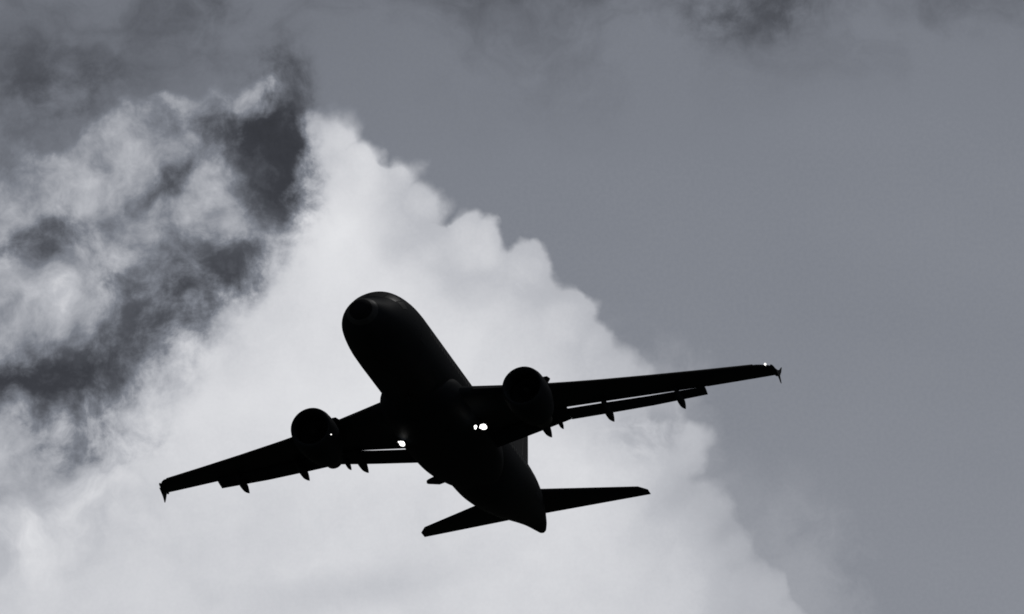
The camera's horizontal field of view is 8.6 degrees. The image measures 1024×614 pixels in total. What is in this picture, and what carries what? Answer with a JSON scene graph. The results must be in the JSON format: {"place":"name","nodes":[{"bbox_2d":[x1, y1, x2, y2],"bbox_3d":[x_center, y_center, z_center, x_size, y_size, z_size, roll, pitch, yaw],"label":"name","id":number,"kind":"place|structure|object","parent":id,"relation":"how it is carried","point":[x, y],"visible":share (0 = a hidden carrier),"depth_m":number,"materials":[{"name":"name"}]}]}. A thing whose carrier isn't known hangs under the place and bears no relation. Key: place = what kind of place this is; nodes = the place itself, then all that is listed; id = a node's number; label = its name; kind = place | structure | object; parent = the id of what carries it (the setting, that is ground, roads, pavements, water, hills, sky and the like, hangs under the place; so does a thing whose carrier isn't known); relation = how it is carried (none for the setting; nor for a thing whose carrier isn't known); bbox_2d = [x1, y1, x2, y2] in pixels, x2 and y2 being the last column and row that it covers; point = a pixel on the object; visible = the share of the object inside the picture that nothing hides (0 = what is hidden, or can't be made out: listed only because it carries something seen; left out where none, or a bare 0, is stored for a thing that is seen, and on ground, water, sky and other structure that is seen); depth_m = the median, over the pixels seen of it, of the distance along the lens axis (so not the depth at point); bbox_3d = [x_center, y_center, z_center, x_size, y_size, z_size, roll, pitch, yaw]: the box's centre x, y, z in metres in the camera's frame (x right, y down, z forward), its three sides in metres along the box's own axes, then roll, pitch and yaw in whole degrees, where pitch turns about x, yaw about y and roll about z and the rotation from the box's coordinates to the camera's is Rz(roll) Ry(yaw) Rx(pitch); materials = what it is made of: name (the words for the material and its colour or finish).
{"place":"outdoors","nodes":[
{"label":"outdoors","id":0,"kind":"place"},
{"bbox_2d":[159,291,781,536],"bbox_3d":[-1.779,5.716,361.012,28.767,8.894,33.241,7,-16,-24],"label":"airliner","id":1,"kind":"object","parent":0,"point":[437,415],"visible":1,"depth_m":354.28,"materials":[{"name":"paint"}]},
{"bbox_2d":[353,293,367,301],"bbox_3d":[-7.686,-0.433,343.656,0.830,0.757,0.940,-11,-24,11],"label":"cockpit window","id":2,"kind":"structure","parent":1,"relation":"in","point":[363,296],"depth_m":343.54,"materials":[{"name":"black glass"}]},
{"bbox_2d":[368,292,386,296],"bbox_3d":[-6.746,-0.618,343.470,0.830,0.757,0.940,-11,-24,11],"label":"cockpit window","id":3,"kind":"structure","parent":1,"relation":"in","point":[374,294],"depth_m":343.38,"materials":[{"name":"black glass"}]},
{"bbox_2d":[378,360,403,383],"bbox_3d":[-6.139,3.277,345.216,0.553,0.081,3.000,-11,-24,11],"label":"nose gear door","id":4,"kind":"structure","parent":1,"relation":"in","point":[385,365],"depth_m":345.14,"materials":[{"name":"paint"}]},
{"bbox_2d":[384,295,400,301],"bbox_3d":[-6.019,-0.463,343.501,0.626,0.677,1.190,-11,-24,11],"label":"cockpit window","id":5,"kind":"structure","parent":1,"relation":"in","point":[391,297],"depth_m":343.46,"materials":[{"name":"black glass"}]},
{"bbox_2d":[397,302,407,309],"bbox_3d":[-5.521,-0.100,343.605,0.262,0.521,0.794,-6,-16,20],"label":"cockpit window","id":6,"kind":"structure","parent":1,"relation":"in","point":[401,304],"depth_m":343.63,"materials":[{"name":"black glass"}]},
{"bbox_2d":[416,311,425,344],"bbox_3d":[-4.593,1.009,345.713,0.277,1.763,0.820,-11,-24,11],"label":"passenger door","id":7,"kind":"structure","parent":1,"relation":"in","point":[423,329],"depth_m":345.56,"materials":[{"name":"paint"}]},
{"bbox_2d":[536,479,538,495],"bbox_3d":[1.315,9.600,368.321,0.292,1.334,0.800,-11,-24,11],"label":"passenger door","id":8,"kind":"structure","parent":1,"relation":"in","point":[537,492],"depth_m":368.12,"materials":[{"name":"paint"}]},
{"bbox_2d":[0,0,1023,613],"label":"sky","id":9,"kind":"structure","parent":0,"point":[197,196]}
]}

